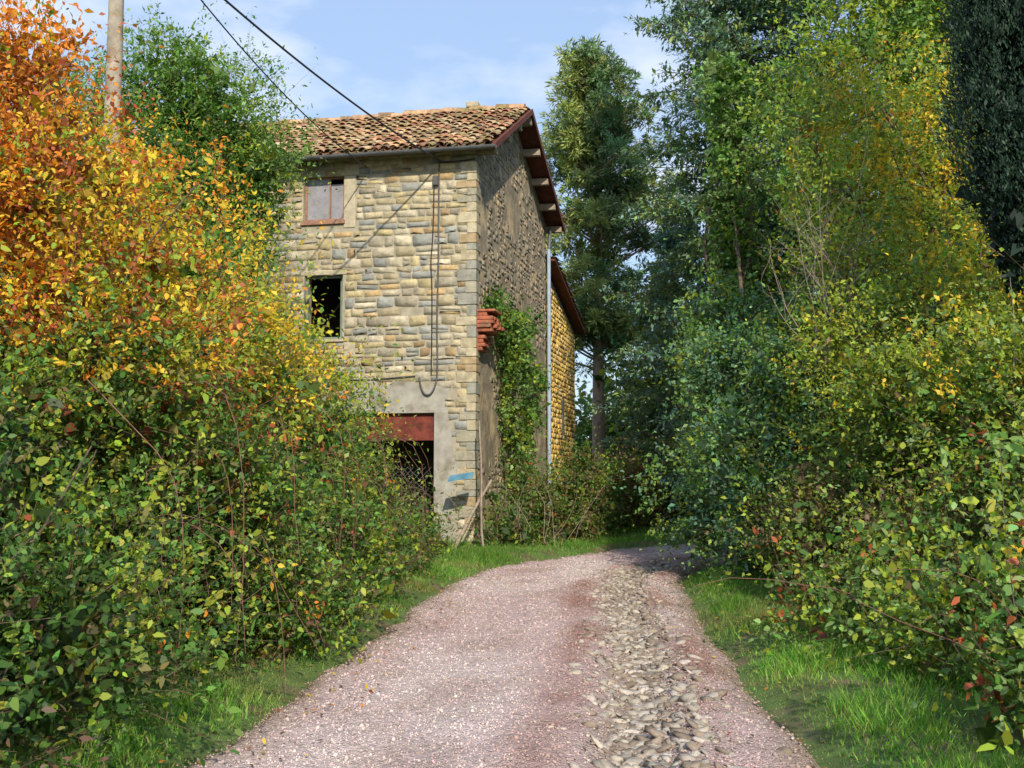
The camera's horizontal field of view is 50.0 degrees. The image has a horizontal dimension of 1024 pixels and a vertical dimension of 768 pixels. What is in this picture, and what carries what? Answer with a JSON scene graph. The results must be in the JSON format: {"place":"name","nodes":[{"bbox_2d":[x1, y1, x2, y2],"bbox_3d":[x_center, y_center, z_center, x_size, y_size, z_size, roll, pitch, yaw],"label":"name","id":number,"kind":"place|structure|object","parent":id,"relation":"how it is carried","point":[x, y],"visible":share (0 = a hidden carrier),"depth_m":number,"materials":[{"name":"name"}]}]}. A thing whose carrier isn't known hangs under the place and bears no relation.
{"place":"outdoors","nodes":[
{"label":"outdoors","id":0,"kind":"place"},
{"bbox_2d":[0,0,901,438],"label":"sky","id":1,"kind":"structure","parent":0,"point":[396,56],"materials":[{"name":"blue"}]},
{"bbox_2d":[3,507,1023,767],"bbox_3d":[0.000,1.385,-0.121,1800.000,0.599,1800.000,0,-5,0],"label":"ground","id":2,"kind":"structure","parent":0,"point":[817,751],"depth_m":8.07,"materials":[{"name":"plant"}]},
{"bbox_2d":[102,0,123,241],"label":"utility pole","id":3,"kind":"object","parent":2,"relation":"on","point":[114,36],"visible":0.2,"depth_m":16.41,"materials":[{"name":"wood"}]},
{"bbox_2d":[201,0,366,167],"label":"overhead cable","id":4,"kind":"object","parent":3,"relation":"attached to","point":[273,82],"visible":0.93,"depth_m":21.01,"materials":[{"name":"rubber"}]},
{"bbox_2d":[224,0,440,161],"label":"overhead cable","id":5,"kind":"object","parent":3,"relation":"attached to","point":[296,59],"visible":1,"depth_m":21.21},
{"bbox_2d":[30,0,342,355],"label":"green acacia tree","id":6,"kind":"object","parent":2,"relation":"on","point":[196,103],"visible":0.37,"depth_m":21.12,"materials":[{"name":"green plant"}]},
{"bbox_2d":[0,0,479,767],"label":"autumn hedge","id":7,"kind":"object","parent":2,"relation":"on","point":[174,466],"visible":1,"depth_m":8.47,"materials":[{"name":"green plant"}]},
{"bbox_2d":[169,151,475,542],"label":"front wall","id":8,"kind":"structure","parent":2,"relation":"on","point":[416,310],"depth_m":25.53,"materials":[{"name":"stone"}]},
{"bbox_2d":[305,179,307,220],"bbox_3d":[-4.911,-4.386,26.281,0.060,1.080,0.060,-1,-5,12],"label":"window frame","id":9,"kind":"object","parent":8,"relation":"attached to","point":[306,202],"visible":0.87,"depth_m":26.25,"materials":[{"name":"brown wood"}]},
{"bbox_2d":[159,150,475,542],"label":"front stones","id":10,"kind":"object","parent":8,"relation":"attached to","point":[378,262],"visible":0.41,"depth_m":25.52,"materials":[{"name":"stone"}]},
{"bbox_2d":[300,219,344,225],"bbox_3d":[-4.471,-3.816,26.019,1.110,0.098,0.150,-1,-5,12],"label":"window sill","id":11,"kind":"structure","parent":8,"relation":"attached to","point":[325,222],"depth_m":25.95,"materials":[{"name":"brown wood"}]},
{"bbox_2d":[300,270,346,275],"bbox_3d":[-4.431,-2.611,25.930,1.160,0.098,0.120,-1,-5,12],"label":"window lintel","id":12,"kind":"structure","parent":8,"relation":"attached to","point":[338,272],"depth_m":25.87,"materials":[{"name":"stone"}]},
{"bbox_2d":[307,218,342,220],"bbox_3d":[-4.442,-3.887,26.137,0.900,0.060,0.060,-1,-5,12],"label":"window frame bottom","id":13,"kind":"object","parent":8,"relation":"on","point":[324,219],"depth_m":26.11,"materials":[{"name":"brown wood"}]},
{"bbox_2d":[307,180,329,219],"bbox_3d":[-4.613,-4.392,26.217,0.550,0.960,0.040,-1,-5,12],"label":"window shutter","id":14,"kind":"object","parent":13,"relation":"on","point":[319,196],"depth_m":26.20,"materials":[{"name":"wood"}]},
{"bbox_2d":[331,184,342,218],"bbox_3d":[-4.149,-4.339,26.134,0.310,0.840,0.040,-1,-5,12],"label":"window shutter","id":15,"kind":"object","parent":13,"relation":"on","point":[336,204],"depth_m":26.12,"materials":[{"name":"wood"}]},
{"bbox_2d":[344,343,354,363],"bbox_3d":[-3.775,-0.710,25.623,0.278,0.500,0.122,-1,-5,12],"label":"plaster patch","id":16,"kind":"object","parent":8,"relation":"attached to","point":[348,348],"visible":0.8,"depth_m":25.57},
{"bbox_2d":[344,175,355,227],"bbox_3d":[-3.819,-4.300,25.947,0.288,1.250,0.122,-1,-5,12],"label":"window jamb","id":17,"kind":"object","parent":8,"relation":"attached to","point":[349,197],"visible":1,"depth_m":25.89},
{"bbox_2d":[344,164,359,174],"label":"stone block","id":18,"kind":"structure","parent":8,"relation":"attached to","point":[351,169],"depth_m":25.94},
{"bbox_2d":[316,380,448,413],"bbox_3d":[-3.092,0.285,25.340,3.400,0.810,0.014,-1,-5,12],"label":"plaster lintel band","id":19,"kind":"object","parent":8,"relation":"attached to","point":[412,398],"visible":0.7,"depth_m":25.19,"materials":[{"name":"paint"}]},
{"bbox_2d":[273,148,491,162],"bbox_3d":[-4.807,-5.393,26.186,8.900,0.130,0.047,-1,-5,12],"label":"wall plate","id":20,"kind":"object","parent":8,"relation":"attached to","point":[396,154],"depth_m":25.70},
{"bbox_2d":[345,413,433,437],"bbox_3d":[-2.840,0.974,25.359,2.220,0.560,0.040,-1,-5,12],"label":"rusty door header","id":21,"kind":"object","parent":8,"relation":"attached to","point":[423,425],"visible":0.49,"depth_m":25.25},
{"bbox_2d":[349,437,433,440],"bbox_3d":[-2.846,1.275,25.303,2.220,0.070,0.018,-1,-5,12],"label":"door header trim","id":22,"kind":"structure","parent":8,"relation":"attached to","point":[423,439],"depth_m":25.16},
{"bbox_2d":[372,467,430,525],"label":"wire gate","id":23,"kind":"structure","parent":8,"relation":"attached to","point":[406,484],"depth_m":25.06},
{"bbox_2d":[303,110,529,155],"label":"roof deck front","id":24,"kind":"structure","parent":8,"relation":"on","point":[496,137],"depth_m":26.38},
{"bbox_2d":[183,106,527,158],"bbox_3d":[-4.477,-6.346,28.063,9.163,2.520,4.844,-1,-5,12],"label":"roof tiles front","id":25,"kind":"object","parent":24,"relation":"on","point":[350,135],"visible":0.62,"depth_m":27.35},
{"bbox_2d":[169,144,496,165],"bbox_3d":[-4.861,-5.269,25.680,9.200,0.075,0.150,-1,-5,12],"label":"gutter","id":26,"kind":"object","parent":25,"relation":"attached to","point":[408,151],"visible":0.56,"depth_m":25.15,"materials":[{"name":"metal"}]},
{"bbox_2d":[225,104,525,126],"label":"roof ridge tiles","id":27,"kind":"object","parent":25,"relation":"on","point":[453,109],"visible":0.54,"depth_m":30.12,"materials":[{"name":"ceramic"}]},
{"bbox_2d":[476,147,497,155],"bbox_3d":[-0.676,-5.412,25.467,0.680,0.190,0.160,-1,-5,12],"label":"purlin front","id":28,"kind":"object","parent":25,"relation":"attached to","point":[486,152],"visible":0.6,"depth_m":25.38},
{"bbox_2d":[493,109,532,149],"bbox_3d":[0.063,-6.346,27.195,0.037,2.515,4.616,-1,-5,12],"label":"bargeboard front","id":29,"kind":"object","parent":25,"relation":"attached to","point":[510,131],"visible":1,"depth_m":26.97,"materials":[{"name":"wood"}]},
{"bbox_2d":[523,148,540,157],"bbox_3d":[0.458,-6.500,30.918,0.680,0.190,0.170,-1,-5,12],"label":"roof beam","id":30,"kind":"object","parent":25,"relation":"attached to","point":[532,152],"visible":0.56,"depth_m":30.82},
{"bbox_2d":[532,178,548,186],"bbox_3d":[0.728,-5.900,32.142,0.680,0.190,0.170,-1,-5,12],"label":"roof beam","id":31,"kind":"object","parent":25,"relation":"attached to","point":[541,182],"visible":0.56,"depth_m":32.05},
{"bbox_2d":[539,203,555,210],"bbox_3d":[0.978,-5.347,33.272,0.680,0.190,0.170,-1,-5,12],"label":"roof beam","id":32,"kind":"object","parent":25,"relation":"attached to","point":[548,207],"visible":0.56,"depth_m":33.18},
{"bbox_2d":[532,111,564,233],"bbox_3d":[1.105,-6.072,32.094,0.037,2.209,5.396,-1,-5,12],"label":"bargeboard back","id":33,"kind":"object","parent":25,"relation":"attached to","point":[547,166],"visible":1,"depth_m":31.79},
{"bbox_2d":[419,162,439,395],"bbox_3d":[-1.907,-2.464,25.283,0.480,5.484,0.068,-1,-5,12],"label":"cable","id":34,"kind":"object","parent":8,"relation":"attached to","point":[424,393],"visible":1,"depth_m":25.20,"materials":[{"name":"rubber"}]},
{"bbox_2d":[430,186,434,374],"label":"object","id":35,"kind":"object","parent":8,"relation":"attached to","point":[431,278],"visible":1,"depth_m":25.26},
{"bbox_2d":[434,413,457,541],"bbox_3d":[-1.493,2.258,24.826,0.570,3.228,0.013,-1,-5,12],"label":"plaster jamb","id":36,"kind":"object","parent":8,"relation":"attached to","point":[444,456],"visible":0.7,"depth_m":24.86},
{"bbox_2d":[448,472,473,481],"bbox_3d":[-1.120,2.024,23.940,0.543,0.220,0.203,0,-5,5],"label":"blue metal sheet","id":37,"kind":"object","parent":8,"relation":"attached to","point":[463,476],"visible":1,"depth_m":23.92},
{"bbox_2d":[457,195,478,203],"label":"quoin","id":38,"kind":"object","parent":8,"relation":"attached to","point":[472,198],"visible":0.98,"depth_m":25.28,"materials":[{"name":"stone"}]},
{"bbox_2d":[467,188,480,198],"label":"quoin","id":39,"kind":"object","parent":38,"relation":"on","point":[474,191],"visible":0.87,"depth_m":25.28,"materials":[{"name":"stone"}]},
{"bbox_2d":[456,180,478,189],"bbox_3d":[-1.029,-4.598,25.432,0.474,0.163,0.255,-1,-5,12],"label":"quoin","id":40,"kind":"object","parent":39,"relation":"on","point":[468,184],"visible":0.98,"depth_m":25.31,"materials":[{"name":"stone"}]},
{"bbox_2d":[467,173,480,183],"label":"quoin","id":41,"kind":"object","parent":40,"relation":"on","point":[474,176],"visible":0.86,"depth_m":25.31,"materials":[{"name":"stone"}]},
{"bbox_2d":[461,161,478,174],"bbox_3d":[-0.976,-4.999,25.456,0.381,0.260,0.256,-1,-5,12],"label":"quoin","id":42,"kind":"object","parent":41,"relation":"on","point":[469,166],"visible":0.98,"depth_m":25.33,"materials":[{"name":"stone"}]},
{"bbox_2d":[275,306,373,428],"bbox_3d":[-4.028,0.919,19.552,2.402,4.808,2.872,-3,-6,29],"label":"young ash sapling","id":43,"kind":"object","parent":2,"relation":"on","point":[305,310],"visible":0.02,"depth_m":20.02,"materials":[{"name":"green plant"}]},
{"bbox_2d":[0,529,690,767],"bbox_3d":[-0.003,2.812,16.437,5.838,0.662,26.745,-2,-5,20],"label":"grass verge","id":44,"kind":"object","parent":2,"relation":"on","point":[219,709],"depth_m":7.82,"materials":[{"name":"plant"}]},
{"bbox_2d":[311,278,433,528],"bbox_3d":[-4.185,-0.380,28.926,8.160,9.400,0.001,-1,-5,12],"label":"partition","id":45,"kind":"object","parent":2,"relation":"on","point":[331,288],"visible":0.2,"depth_m":28.46,"materials":[{"name":"paint"}]},
{"bbox_2d":[475,132,545,540],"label":"side wall","id":46,"kind":"structure","parent":2,"relation":"on","point":[513,210],"depth_m":28.53,"materials":[{"name":"stone"}]},
{"bbox_2d":[332,116,563,231],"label":"roof deck back","id":47,"kind":"structure","parent":46,"relation":"on","point":[530,140],"depth_m":31.98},
{"bbox_2d":[477,309,500,315],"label":"bracket slab","id":48,"kind":"structure","parent":46,"relation":"attached to","point":[491,312],"depth_m":25.14,"materials":[{"name":"stone"}]},
{"bbox_2d":[475,132,546,517],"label":"side stones","id":49,"kind":"object","parent":46,"relation":"attached to","point":[503,261],"visible":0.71,"depth_m":28.57,"materials":[{"name":"stone"}]},
{"bbox_2d":[481,282,555,534],"bbox_3d":[0.067,0.786,28.527,2.002,6.631,6.887,-1,-5,15],"label":"climbing ivy","id":50,"kind":"object","parent":46,"relation":"attached to","point":[517,331],"visible":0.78,"depth_m":27.66,"materials":[{"name":"green plant"}]},
{"bbox_2d":[547,249,550,512],"bbox_3d":[1.138,0.178,33.591,0.120,8.700,0.120,-1,-5,12],"label":"downpipe","id":51,"kind":"object","parent":2,"relation":"on","point":[548,345],"visible":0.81,"depth_m":33.65,"materials":[{"name":"metal"}]},
{"bbox_2d":[401,422,705,551],"bbox_3d":[2.585,2.448,27.682,4.514,3.187,15.344,-4,-6,35],"label":"hedge thicket","id":52,"kind":"object","parent":2,"relation":"on","point":[579,516],"visible":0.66,"depth_m":25.75,"materials":[{"name":"green plant"}]},
{"bbox_2d":[537,33,697,501],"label":"pine tree","id":53,"kind":"object","parent":2,"relation":"on","point":[594,122],"visible":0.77,"depth_m":43.89,"materials":[{"name":"green plant"}]},
{"bbox_2d":[593,211,704,512],"bbox_3d":[5.869,-0.629,37.954,6.147,11.301,6.036,0,-5,0],"label":"fir tree","id":54,"kind":"object","parent":2,"relation":"on","point":[661,245],"visible":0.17,"depth_m":37.86,"materials":[{"name":"green plant"}]},
{"bbox_2d":[407,522,1020,576],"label":"grass verge","id":55,"kind":"object","parent":2,"relation":"on","point":[497,546],"depth_m":23.41,"materials":[{"name":"plant"}]},
{"bbox_2d":[663,49,814,468],"bbox_3d":[5.073,-1.844,24.210,3.635,11.327,3.328,0,-5,0],"label":"ivy covered tree","id":56,"kind":"object","parent":2,"relation":"on","point":[728,85],"visible":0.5,"depth_m":24.11,"materials":[{"name":"green plant"}]},
{"bbox_2d":[586,0,896,509],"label":"fir tree","id":57,"kind":"object","parent":2,"relation":"on","point":[734,35],"visible":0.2,"depth_m":29.47,"materials":[{"name":"green plant"}]},
{"bbox_2d":[587,246,1001,583],"bbox_3d":[4.440,0.265,18.709,6.407,5.974,8.013,2,-5,-18],"label":"laurel shrub","id":58,"kind":"object","parent":2,"relation":"on","point":[717,349],"visible":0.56,"depth_m":17.36,"materials":[{"name":"green plant"}]},
{"bbox_2d":[575,248,1017,517],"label":"background trees","id":59,"kind":"object","parent":2,"relation":"on","point":[582,426],"visible":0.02,"depth_m":48.21,"materials":[{"name":"green plant"}]},
{"bbox_2d":[685,59,1023,644],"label":"dogwood shrub","id":60,"kind":"object","parent":2,"relation":"on","point":[916,392],"visible":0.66,"depth_m":12.60,"materials":[{"name":"green plant"}]},
{"bbox_2d":[693,373,1023,758],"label":"bramble thicket","id":61,"kind":"object","parent":2,"relation":"on","point":[909,612],"visible":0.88,"depth_m":8.49,"materials":[{"name":"green plant"}]},
{"bbox_2d":[709,0,1022,508],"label":"green maple tree","id":62,"kind":"object","parent":2,"relation":"on","point":[927,8],"visible":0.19,"depth_m":20.25,"materials":[{"name":"green plant"}]},
{"bbox_2d":[723,4,1023,453],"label":"yellowing elm tree","id":63,"kind":"object","parent":2,"relation":"on","point":[940,211],"visible":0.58,"depth_m":16.12,"materials":[{"name":"green plant"}]},
{"bbox_2d":[776,0,1023,536],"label":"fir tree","id":64,"kind":"object","parent":2,"relation":"on","point":[859,128],"visible":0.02,"depth_m":24.05,"materials":[{"name":"green plant"}]},
{"bbox_2d":[926,0,1023,364],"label":"cypress tree","id":65,"kind":"object","parent":2,"relation":"on","point":[994,97],"visible":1,"depth_m":12.12,"materials":[{"name":"green plant"}]},
{"bbox_2d":[959,411,1023,754],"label":"broad leaved sapling","id":66,"kind":"object","parent":2,"relation":"on","point":[1016,450],"visible":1,"depth_m":5.15,"materials":[{"name":"green plant"}]},
{"bbox_2d":[95,421,931,767],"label":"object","id":67,"kind":"object","parent":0,"point":[264,742],"depth_m":12.40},
{"bbox_2d":[546,269,574,487],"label":"extension wall","id":68,"kind":"structure","parent":0,"point":[563,406],"depth_m":37.20,"materials":[{"name":"brick"}]},
{"bbox_2d":[546,274,575,519],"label":"extension stones","id":69,"kind":"object","parent":68,"relation":"attached to","point":[560,352],"visible":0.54,"depth_m":36.68,"materials":[{"name":"stone"}]},
{"bbox_2d":[176,530,968,767],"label":"gravel road","id":70,"kind":"structure","parent":0,"point":[544,715],"depth_m":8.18,"materials":[{"name":"gravel"}]},
{"bbox_2d":[547,559,792,767],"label":"gully stones","id":71,"kind":"object","parent":70,"relation":"on","point":[641,750],"visible":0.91,"depth_m":8.32,"materials":[{"name":"stone"}]},
{"bbox_3d":[-0.879,3.666,24.774,0.222,0.202,0.427,-1,-5,12],"label":"corner block","id":72,"kind":"object","parent":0,"visible":0},
{"bbox_2d":[459,530,477,541],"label":"quoin","id":73,"kind":"object","parent":72,"relation":"on","point":[467,535],"visible":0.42,"depth_m":24.60,"materials":[{"name":"stone"}]},
{"bbox_2d":[464,518,479,529],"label":"quoin","id":74,"kind":"object","parent":73,"relation":"on","point":[474,524],"visible":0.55,"depth_m":24.60,"materials":[{"name":"stone"}]},
{"bbox_2d":[458,507,477,517],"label":"quoin","id":75,"kind":"object","parent":74,"relation":"on","point":[465,512],"visible":0.62,"depth_m":24.66,"materials":[{"name":"stone"}]},
{"bbox_2d":[465,497,479,505],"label":"quoin","id":76,"kind":"object","parent":75,"relation":"on","point":[468,502],"visible":0.74,"depth_m":24.66,"materials":[{"name":"stone"}]},
{"bbox_2d":[457,490,477,496],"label":"quoin","id":77,"kind":"object","parent":76,"relation":"on","point":[467,493],"visible":1,"depth_m":24.69,"materials":[{"name":"stone"}]},
{"bbox_2d":[464,480,479,489],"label":"quoin","id":78,"kind":"object","parent":77,"relation":"on","point":[471,484],"visible":0.92,"depth_m":24.70,"materials":[{"name":"stone"}]},
{"bbox_2d":[457,469,477,478],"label":"quoin","id":79,"kind":"object","parent":78,"relation":"on","point":[462,471],"visible":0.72,"depth_m":24.74,"materials":[{"name":"stone"}]},
{"bbox_2d":[466,461,479,468],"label":"quoin","id":80,"kind":"object","parent":79,"relation":"on","point":[472,464],"visible":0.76,"depth_m":24.73,"materials":[{"name":"stone"}]},
{"bbox_2d":[455,451,477,460],"bbox_3d":[-1.026,1.629,24.891,0.488,0.222,0.246,-1,-5,12],"label":"quoin","id":81,"kind":"object","parent":80,"relation":"on","point":[466,455],"visible":1,"depth_m":24.77,"materials":[{"name":"stone"}]},
{"bbox_2d":[466,442,479,450],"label":"quoin","id":82,"kind":"object","parent":81,"relation":"on","point":[472,445],"visible":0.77,"depth_m":24.77,"materials":[{"name":"stone"}]},
{"bbox_2d":[456,431,477,441],"bbox_3d":[-1.014,1.192,24.924,0.459,0.247,0.253,-1,-5,12],"label":"quoin","id":83,"kind":"object","parent":82,"relation":"on","point":[466,436],"visible":1,"depth_m":24.80,"materials":[{"name":"stone"}]},
{"bbox_2d":[467,420,478,430],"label":"quoin","id":84,"kind":"object","parent":83,"relation":"on","point":[472,424],"visible":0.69,"depth_m":24.80,"materials":[{"name":"stone"}]},
{"bbox_2d":[459,411,477,419],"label":"quoin","id":85,"kind":"object","parent":84,"relation":"on","point":[473,415],"visible":0.98,"depth_m":24.84,"materials":[{"name":"stone"}]},
{"bbox_2d":[466,403,479,411],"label":"quoin","id":86,"kind":"object","parent":85,"relation":"on","point":[472,406],"visible":0.89,"depth_m":24.84,"materials":[{"name":"stone"}]},
{"bbox_2d":[459,394,477,402],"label":"quoin","id":87,"kind":"object","parent":86,"relation":"on","point":[469,398],"visible":1,"depth_m":24.88,"materials":[{"name":"stone"}]},
{"bbox_2d":[467,383,479,394],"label":"quoin","id":88,"kind":"object","parent":87,"relation":"on","point":[473,388],"visible":0.89,"depth_m":24.88,"materials":[{"name":"stone"}]},
{"bbox_2d":[456,372,478,382],"bbox_3d":[-1.014,-0.144,25.041,0.462,0.226,0.251,-1,-5,12],"label":"quoin","id":89,"kind":"object","parent":88,"relation":"on","point":[467,376],"visible":1,"depth_m":24.92,"materials":[{"name":"stone"}]},
{"bbox_2d":[465,364,480,372],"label":"quoin","id":90,"kind":"object","parent":89,"relation":"on","point":[473,368],"visible":0.89,"depth_m":24.93,"materials":[{"name":"stone"}]},
{"bbox_2d":[460,357,478,364],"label":"quoin","id":91,"kind":"object","parent":90,"relation":"on","point":[469,360],"visible":1,"depth_m":24.95,"materials":[{"name":"stone"}]},
{"bbox_2d":[466,348,480,357],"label":"quoin","id":92,"kind":"object","parent":91,"relation":"on","point":[473,352],"visible":0.88,"depth_m":24.95,"materials":[{"name":"stone"}]},
{"bbox_2d":[461,338,477,347],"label":"quoin","id":93,"kind":"object","parent":92,"relation":"on","point":[468,342],"visible":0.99,"depth_m":24.98,"materials":[{"name":"stone"}]},
{"bbox_2d":[467,325,479,337],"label":"quoin","id":94,"kind":"object","parent":93,"relation":"on","point":[472,331],"visible":0.71,"depth_m":24.99,"materials":[{"name":"stone"}]},
{"bbox_2d":[456,316,476,325],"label":"quoin","id":95,"kind":"object","parent":94,"relation":"on","point":[466,320],"visible":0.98,"depth_m":25.03,"materials":[{"name":"stone"}]},
{"bbox_2d":[467,305,479,315],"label":"quoin","id":96,"kind":"object","parent":95,"relation":"on","point":[471,310],"visible":0.78,"depth_m":25.04,"materials":[{"name":"stone"}]},
{"bbox_2d":[458,293,478,305],"bbox_3d":[-1.003,-1.936,25.193,0.445,0.256,0.257,-1,-5,12],"label":"quoin","id":97,"kind":"object","parent":96,"relation":"on","point":[467,298],"visible":0.99,"depth_m":25.07,"materials":[{"name":"stone"}]},
{"bbox_2d":[465,281,480,294],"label":"quoin","id":98,"kind":"object","parent":97,"relation":"on","point":[472,286],"visible":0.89,"depth_m":25.08,"materials":[{"name":"stone"}]},
{"bbox_2d":[457,269,478,281],"bbox_3d":[-1.015,-2.482,25.243,0.450,0.266,0.257,-1,-5,12],"label":"quoin","id":99,"kind":"object","parent":98,"relation":"on","point":[468,275],"visible":0.98,"depth_m":25.12,"materials":[{"name":"stone"}]},
{"bbox_2d":[466,260,480,271],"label":"quoin","id":100,"kind":"object","parent":99,"relation":"on","point":[473,264],"visible":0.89,"depth_m":25.13,"materials":[{"name":"stone"}]},
{"bbox_2d":[461,250,478,260],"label":"quoin","id":101,"kind":"object","parent":100,"relation":"on","point":[470,255],"visible":0.98,"depth_m":25.16,"materials":[{"name":"stone"}]},
{"bbox_2d":[467,243,480,252],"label":"quoin","id":102,"kind":"object","parent":101,"relation":"on","point":[473,246],"visible":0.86,"depth_m":25.17,"materials":[{"name":"stone"}]},
{"bbox_2d":[459,233,478,243],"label":"quoin","id":103,"kind":"object","parent":102,"relation":"on","point":[468,237],"visible":0.99,"depth_m":25.20,"materials":[{"name":"stone"}]},
{"bbox_2d":[467,222,480,235],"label":"quoin","id":104,"kind":"object","parent":103,"relation":"on","point":[475,227],"visible":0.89,"depth_m":25.20,"materials":[{"name":"stone"}]},
{"bbox_2d":[458,211,478,223],"bbox_3d":[-1.003,-3.830,25.363,0.438,0.249,0.247,-1,-5,12],"label":"quoin","id":105,"kind":"object","parent":104,"relation":"on","point":[465,217],"visible":0.99,"depth_m":25.25,"materials":[{"name":"stone"}]},
{"bbox_2d":[467,202,480,214],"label":"quoin","id":106,"kind":"object","parent":105,"relation":"on","point":[473,206],"visible":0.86,"depth_m":25.25,"materials":[{"name":"stone"}]},
{"label":"extension","id":107,"kind":"object","parent":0,"visible":0},
{"bbox_2d":[546,259,584,333],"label":"extension roof deck","id":108,"kind":"structure","parent":107,"relation":"on","point":[562,291],"depth_m":37.07,"materials":[{"name":"wood"}]},
{"bbox_2d":[546,254,585,326],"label":"extension roof tiles","id":109,"kind":"object","parent":108,"relation":"on","point":[564,277],"visible":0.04,"depth_m":36.39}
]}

